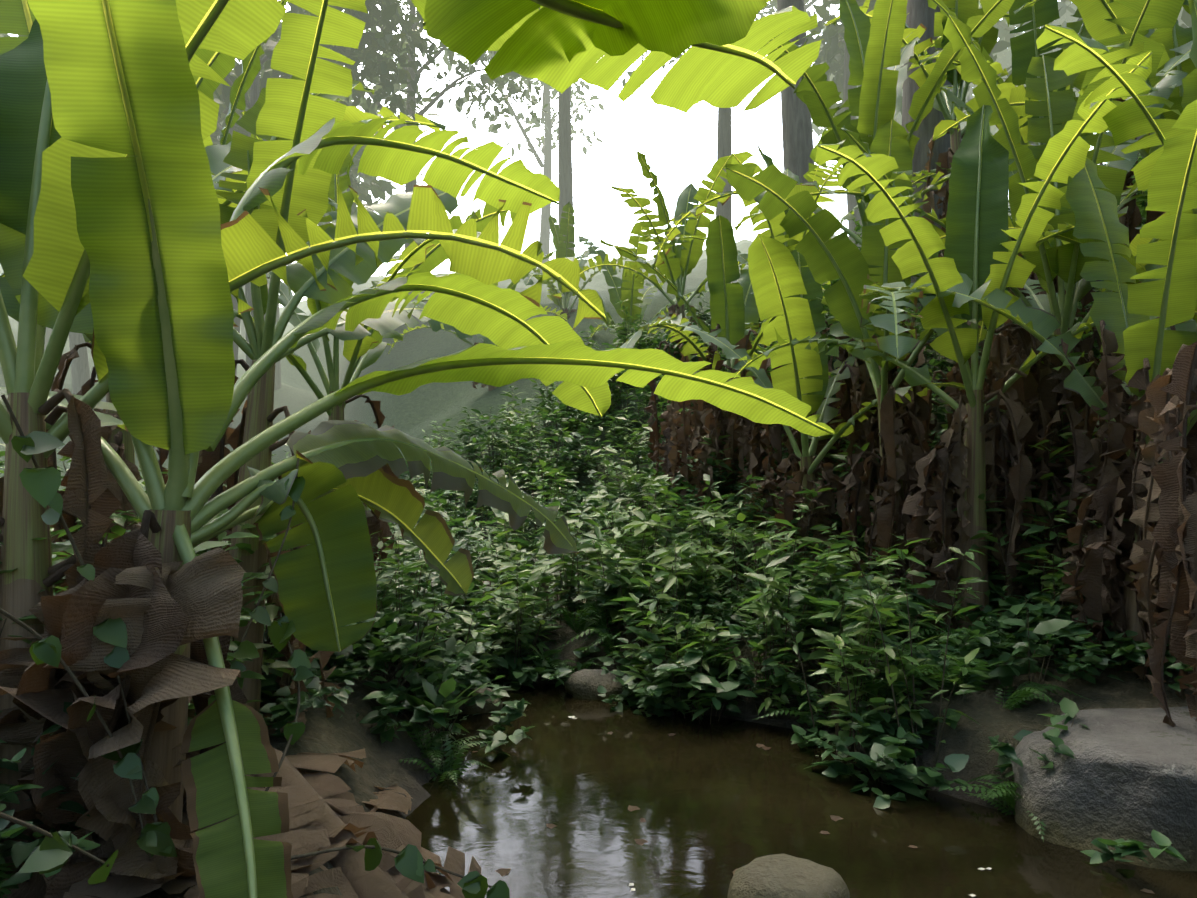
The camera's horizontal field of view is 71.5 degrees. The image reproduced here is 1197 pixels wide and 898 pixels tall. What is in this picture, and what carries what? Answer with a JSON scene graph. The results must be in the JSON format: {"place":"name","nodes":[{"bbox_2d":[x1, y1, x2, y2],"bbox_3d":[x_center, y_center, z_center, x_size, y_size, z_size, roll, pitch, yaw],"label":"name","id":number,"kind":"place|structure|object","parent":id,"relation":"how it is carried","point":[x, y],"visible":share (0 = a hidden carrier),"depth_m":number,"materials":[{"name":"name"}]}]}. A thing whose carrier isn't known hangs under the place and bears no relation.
{"place":"outdoors","nodes":[
{"label":"outdoors","id":0,"kind":"place"},
{"bbox_2d":[8,0,1107,307],"label":"sky","id":1,"kind":"structure","parent":0,"point":[679,147],"materials":[{"name":"white"}]},
{"bbox_2d":[0,203,1193,897],"bbox_3d":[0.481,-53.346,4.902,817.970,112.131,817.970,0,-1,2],"label":"terrain","id":2,"kind":"structure","parent":0,"point":[416,411],"depth_m":7.67,"materials":[{"name":"soil"}]},
{"bbox_2d":[44,327,52,349],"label":"forest tree","id":3,"kind":"object","parent":2,"relation":"on","point":[48,333],"depth_m":40.82,"materials":[{"name":"grey plant"}]},
{"bbox_2d":[3,34,246,394],"bbox_3d":[-18.187,-10.566,30.583,10.029,18.543,11.473,0,-1,2],"label":"forest tree","id":4,"kind":"object","parent":2,"relation":"on","point":[80,373],"depth_m":30.55,"materials":[{"name":"grey plant"}]},
{"bbox_2d":[0,703,480,897],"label":"leaf litter","id":5,"kind":"object","parent":2,"relation":"on","point":[326,811],"visible":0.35,"depth_m":3.36,"materials":[{"name":"brown plant"}]},
{"bbox_2d":[46,48,445,593],"bbox_3d":[-3.459,-0.975,5.758,3.708,5.307,3.902,1,-1,-29],"label":"banana plant","id":6,"kind":"object","parent":2,"relation":"on","point":[118,440],"visible":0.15,"depth_m":5.43,"materials":[{"name":"green plant"}]},
{"bbox_2d":[2,0,494,739],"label":"banana plant","id":7,"kind":"object","parent":2,"relation":"on","point":[284,116],"visible":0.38,"depth_m":4.69,"materials":[{"name":"green plant"}]},
{"bbox_2d":[153,0,360,504],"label":"banana plant","id":8,"kind":"object","parent":2,"relation":"on","point":[244,80],"depth_m":8.43,"materials":[{"name":"green plant"}]},
{"bbox_2d":[213,98,374,390],"bbox_3d":[-17.181,-10.460,37.665,13.636,16.068,11.022,0,-1,2],"label":"forest tree","id":9,"kind":"object","parent":2,"relation":"on","point":[277,385],"depth_m":38.77,"materials":[{"name":"grey plant"}]},
{"bbox_2d":[83,111,516,572],"bbox_3d":[-2.552,-0.589,7.875,3.857,4.855,3.897,0,-1,2],"label":"banana plant","id":10,"kind":"object","parent":2,"relation":"on","point":[426,255],"visible":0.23,"depth_m":7.65,"materials":[{"name":"green plant"}]},
{"bbox_2d":[241,176,360,338],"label":"forest tree","id":11,"kind":"object","parent":2,"relation":"on","point":[243,332],"depth_m":61.09,"materials":[{"name":"grey plant"}]},
{"bbox_2d":[211,0,397,427],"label":"forest tree","id":12,"kind":"object","parent":2,"relation":"on","point":[388,13],"visible":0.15,"depth_m":28.92,"materials":[{"name":"green plant"}]},
{"bbox_2d":[0,0,612,873],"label":"banana plant","id":13,"kind":"object","parent":2,"relation":"on","point":[38,152],"visible":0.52,"depth_m":2.99,"materials":[{"name":"green plant"}]},
{"bbox_2d":[210,8,440,320],"bbox_3d":[-12.667,-10.439,35.625,11.235,17.614,14.840,0,-1,2],"label":"forest tree","id":14,"kind":"object","parent":2,"relation":"on","point":[387,188],"visible":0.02,"depth_m":36.16,"materials":[{"name":"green plant"}]},
{"bbox_2d":[211,0,440,399],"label":"tree","id":15,"kind":"object","parent":2,"relation":"on","point":[372,72],"visible":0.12,"depth_m":28.98,"materials":[{"name":"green plant"}]},
{"bbox_2d":[260,0,548,300],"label":"tree","id":16,"kind":"object","parent":2,"relation":"on","point":[412,20],"visible":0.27,"depth_m":33.25,"materials":[{"name":"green plant"}]},
{"bbox_2d":[0,0,834,897],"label":"banana plant","id":17,"kind":"object","parent":2,"relation":"on","point":[154,316],"visible":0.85,"depth_m":2.90,"materials":[{"name":"green plant"}]},
{"bbox_2d":[0,394,509,897],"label":"vine heart leaves","id":18,"kind":"object","parent":17,"relation":"attached to","point":[54,852],"visible":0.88,"depth_m":2.59,"materials":[{"name":"green plant"}]},
{"bbox_2d":[350,534,563,749],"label":"waterside broadleaf plants","id":19,"kind":"object","parent":2,"relation":"on","point":[446,688],"visible":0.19,"depth_m":6.17,"materials":[{"name":"green plant"}]},
{"bbox_2d":[451,687,502,713],"bbox_3d":[-1.073,2.094,6.846,0.580,0.323,0.428,0,-1,2],"label":"bank rock","id":20,"kind":"object","parent":2,"relation":"on","point":[490,706],"visible":0.23,"depth_m":6.70,"materials":[{"name":"stone"}]},
{"bbox_2d":[388,251,567,390],"bbox_3d":[-2.918,-3.165,19.332,4.222,3.675,3.287,0,-1,2],"label":"banana plant grove","id":21,"kind":"object","parent":2,"relation":"on","point":[512,286],"visible":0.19,"depth_m":19.72,"materials":[{"name":"green plant"}]},
{"bbox_2d":[382,0,603,272],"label":"tree","id":22,"kind":"object","parent":2,"relation":"on","point":[548,146],"visible":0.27,"depth_m":57.78,"materials":[{"name":"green plant"}]},
{"bbox_2d":[0,197,1101,897],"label":"undergrowth bushes","id":23,"kind":"object","parent":2,"relation":"on","point":[854,603],"visible":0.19,"depth_m":6.63,"materials":[{"name":"green plant"}]},
{"bbox_2d":[523,202,630,319],"bbox_3d":[-1.267,-4.819,22.761,3.542,3.350,3.609,1,-1,-33],"label":"banana plant grove","id":24,"kind":"object","parent":2,"relation":"on","point":[561,246],"visible":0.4,"depth_m":22.23,"materials":[{"name":"green plant"}]},
{"bbox_2d":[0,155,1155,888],"bbox_3d":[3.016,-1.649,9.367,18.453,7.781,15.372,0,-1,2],"label":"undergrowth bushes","id":25,"kind":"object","parent":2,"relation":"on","point":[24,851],"visible":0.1,"depth_m":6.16,"materials":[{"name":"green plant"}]},
{"bbox_2d":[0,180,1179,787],"bbox_3d":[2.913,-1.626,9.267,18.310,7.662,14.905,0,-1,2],"label":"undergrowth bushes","id":26,"kind":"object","parent":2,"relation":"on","point":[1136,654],"visible":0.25,"depth_m":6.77,"materials":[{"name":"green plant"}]},
{"bbox_2d":[0,134,1186,867],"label":"undergrowth bushes","id":27,"kind":"object","parent":2,"relation":"on","point":[1122,846],"visible":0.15,"depth_m":7.18,"materials":[{"name":"green plant"}]},
{"bbox_2d":[0,175,1192,842],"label":"undergrowth bushes","id":28,"kind":"object","parent":2,"relation":"on","point":[880,748],"visible":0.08,"depth_m":6.63,"materials":[{"name":"green plant"}]},
{"bbox_2d":[565,669,627,699],"bbox_3d":[-0.019,2.093,7.277,0.552,0.329,0.464,0,-1,2],"label":"bank rock","id":29,"kind":"object","parent":2,"relation":"on","point":[583,684],"visible":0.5,"depth_m":7.13,"materials":[{"name":"stone"}]},
{"bbox_2d":[51,154,1146,800],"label":"undergrowth bushes","id":30,"kind":"object","parent":2,"relation":"on","point":[387,698],"visible":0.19,"depth_m":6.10,"materials":[{"name":"green plant"}]},
{"bbox_2d":[411,0,822,112],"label":"banana leaves","id":31,"kind":"object","parent":2,"relation":"on","point":[561,46],"visible":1,"depth_m":2.68,"materials":[{"name":"green plant"}]},
{"bbox_2d":[533,220,709,346],"bbox_3d":[1.152,-3.401,18.990,4.150,3.219,3.484,0,-1,26],"label":"banana plant grove","id":32,"kind":"object","parent":2,"relation":"on","point":[629,284],"visible":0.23,"depth_m":18.66,"materials":[{"name":"green plant"}]},
{"bbox_2d":[538,0,776,250],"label":"tree","id":33,"kind":"object","parent":2,"relation":"on","point":[565,183],"visible":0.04,"depth_m":35.20,"materials":[{"name":"grey plant"}]},
{"bbox_2d":[579,151,748,359],"bbox_3d":[1.380,-3.448,15.885,2.874,4.037,4.766,-1,-1,42],"label":"banana plant grove","id":34,"kind":"object","parent":2,"relation":"on","point":[681,259],"visible":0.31,"depth_m":15.47,"materials":[{"name":"green plant"}]},
{"bbox_2d":[641,47,731,283],"bbox_3d":[3.382,-15.654,29.362,9.850,20.746,14.697,1,-1,-30],"label":"tree","id":35,"kind":"object","parent":2,"relation":"on","point":[724,141],"visible":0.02,"depth_m":28.73,"materials":[{"name":"grey plant"}]},
{"bbox_2d":[600,215,824,502],"bbox_3d":[1.340,-1.083,10.933,2.807,3.789,3.838,0,-1,-8],"label":"banana plant grove","id":36,"kind":"object","parent":2,"relation":"on","point":[734,312],"visible":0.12,"depth_m":10.70,"materials":[{"name":"green plant"}]},
{"bbox_2d":[754,0,817,62],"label":"tree","id":37,"kind":"object","parent":2,"relation":"on","point":[771,9],"visible":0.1,"depth_m":46.34,"materials":[{"name":"grey plant"}]},
{"bbox_2d":[777,0,814,182],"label":"tall tree","id":38,"kind":"object","parent":2,"relation":"on","point":[797,134],"visible":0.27,"depth_m":20.32,"materials":[{"name":"grey plant"}]},
{"bbox_2d":[658,130,950,372],"bbox_3d":[3.268,-2.679,12.008,3.555,4.188,4.179,0,-1,-17],"label":"banana plant grove","id":39,"kind":"object","parent":2,"relation":"on","point":[776,230],"visible":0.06,"depth_m":11.89,"materials":[{"name":"green plant"}]},
{"bbox_2d":[644,233,1007,575],"bbox_3d":[2.084,-0.369,9.024,3.145,3.574,3.678,0,-1,2],"label":"banana plant grove","id":40,"kind":"object","parent":2,"relation":"on","point":[786,286],"visible":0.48,"depth_m":8.45,"materials":[{"name":"green plant"}]},
{"bbox_2d":[650,0,1030,514],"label":"banana plant grove","id":41,"kind":"object","parent":2,"relation":"on","point":[873,102],"visible":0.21,"depth_m":8.87,"materials":[{"name":"green plant"}]},
{"bbox_2d":[813,24,902,113],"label":"forest tree","id":42,"kind":"object","parent":2,"relation":"on","point":[832,75],"depth_m":67.49,"materials":[{"name":"grey plant"}]},
{"bbox_2d":[765,0,1024,249],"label":"forest tree","id":43,"kind":"object","parent":2,"relation":"on","point":[834,55],"visible":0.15,"depth_m":31.10,"materials":[{"name":"grey plant"}]},
{"bbox_2d":[812,83,996,161],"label":"forest tree","id":44,"kind":"object","parent":2,"relation":"on","point":[818,131],"visible":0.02,"depth_m":65.73,"materials":[{"name":"grey plant"}]},
{"bbox_2d":[856,81,964,125],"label":"forest tree","id":45,"kind":"object","parent":2,"relation":"on","point":[899,119],"depth_m":61.33,"materials":[{"name":"grey plant"}]},
{"bbox_2d":[644,317,1196,726],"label":"dead banana leaves","id":46,"kind":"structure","parent":2,"relation":"on","point":[1163,553],"depth_m":6.04,"materials":[{"name":"brown plant"}]},
{"bbox_2d":[725,119,1118,625],"bbox_3d":[2.150,-0.655,7.441,2.674,4.831,3.573,1,-1,-30],"label":"banana plant grove","id":47,"kind":"object","parent":2,"relation":"on","point":[857,272],"visible":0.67,"depth_m":7.54,"materials":[{"name":"green plant"}]},
{"bbox_2d":[902,0,951,314],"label":"tall tree","id":48,"kind":"object","parent":2,"relation":"on","point":[920,12],"visible":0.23,"depth_m":13.10,"materials":[{"name":"brown plant"}]},
{"bbox_2d":[824,0,1095,375],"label":"banana plant grove","id":49,"kind":"object","parent":2,"relation":"on","point":[963,10],"visible":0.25,"depth_m":11.00,"materials":[{"name":"green plant"}]},
{"bbox_2d":[729,50,1196,644],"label":"banana plant grove","id":50,"kind":"object","parent":2,"relation":"on","point":[977,246],"visible":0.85,"depth_m":6.62,"materials":[{"name":"green plant"}]},
{"bbox_2d":[734,0,1192,490],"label":"banana plant grove","id":51,"kind":"object","parent":2,"relation":"on","point":[1063,262],"visible":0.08,"depth_m":7.19,"materials":[{"name":"green plant"}]},
{"bbox_2d":[966,39,1009,134],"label":"forest tree","id":52,"kind":"object","parent":2,"relation":"on","point":[997,130],"depth_m":72.64,"materials":[{"name":"grey plant"}]},
{"bbox_2d":[911,0,1113,356],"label":"banana plant grove","id":53,"kind":"object","parent":2,"relation":"on","point":[1024,49],"visible":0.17,"depth_m":9.57,"materials":[{"name":"green plant"}]},
{"bbox_2d":[952,0,1077,98],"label":"forest tree","id":54,"kind":"object","parent":2,"relation":"on","point":[1004,60],"visible":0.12,"depth_m":56.85,"materials":[{"name":"grey plant"}]},
{"bbox_2d":[907,0,1141,282],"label":"banana plant grove","id":55,"kind":"object","parent":2,"relation":"on","point":[1131,219],"visible":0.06,"depth_m":9.44,"materials":[{"name":"green plant"}]},
{"bbox_2d":[979,0,1075,178],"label":"forest tree","id":56,"kind":"object","parent":2,"relation":"on","point":[1006,35],"visible":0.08,"depth_m":39.64,"materials":[{"name":"grey plant"}]},
{"bbox_2d":[859,100,1196,672],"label":"banana plant grove","id":57,"kind":"object","parent":2,"relation":"on","point":[1165,291],"visible":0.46,"depth_m":5.71,"materials":[{"name":"green plant"}]},
{"bbox_2d":[997,4,1093,96],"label":"forest tree","id":58,"kind":"object","parent":2,"relation":"on","point":[1075,19],"depth_m":55.65,"materials":[{"name":"grey plant"}]},
{"bbox_2d":[897,0,1196,332],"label":"banana plant grove","id":59,"kind":"object","parent":2,"relation":"on","point":[1131,118],"visible":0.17,"depth_m":5.62,"materials":[{"name":"green plant"}]},
{"bbox_2d":[932,0,1196,324],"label":"banana plant grove","id":60,"kind":"object","parent":2,"relation":"on","point":[1094,13],"visible":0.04,"depth_m":7.43,"materials":[{"name":"green plant"}]},
{"bbox_2d":[1013,0,1190,14],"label":"banana plant grove","id":61,"kind":"object","parent":2,"relation":"on","point":[1185,5],"visible":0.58,"depth_m":8.92,"materials":[{"name":"green plant"}]},
{"bbox_2d":[1011,706,1196,870],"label":"boulder","id":62,"kind":"object","parent":2,"relation":"on","point":[1125,774],"visible":0.79,"depth_m":4.37,"materials":[{"name":"stone"}]},
{"bbox_2d":[1051,0,1191,91],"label":"forest tree","id":63,"kind":"object","parent":2,"relation":"on","point":[1186,18],"visible":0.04,"depth_m":25.09,"materials":[{"name":"grey plant"}]},
{"bbox_2d":[1132,136,1160,204],"bbox_3d":[11.288,-16.546,15.213,14.363,25.576,14.419,0,-1,2],"label":"tree","id":64,"kind":"object","parent":2,"relation":"on","point":[1138,137],"depth_m":15.08,"materials":[{"name":"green plant"}]},
{"bbox_2d":[1177,6,1188,27],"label":"forest tree","id":65,"kind":"object","parent":2,"relation":"on","point":[1180,22],"visible":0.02,"depth_m":43.26,"materials":[{"name":"grey plant"}]},
{"bbox_2d":[406,669,1196,897],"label":"stream water","id":66,"kind":"structure","parent":0,"point":[719,802],"depth_m":4.67,"materials":[{"name":"brown liquid"}]},
{"bbox_2d":[727,853,849,897],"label":"rock in stream","id":67,"kind":"object","parent":66,"relation":"in","point":[783,875],"visible":1,"depth_m":3.81,"materials":[{"name":"stone"}]},
{"bbox_2d":[473,713,1154,896],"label":"floating leaves","id":68,"kind":"object","parent":66,"relation":"on","point":[502,871],"visible":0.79,"depth_m":4.52,"materials":[{"name":"beige plant"}]}
]}

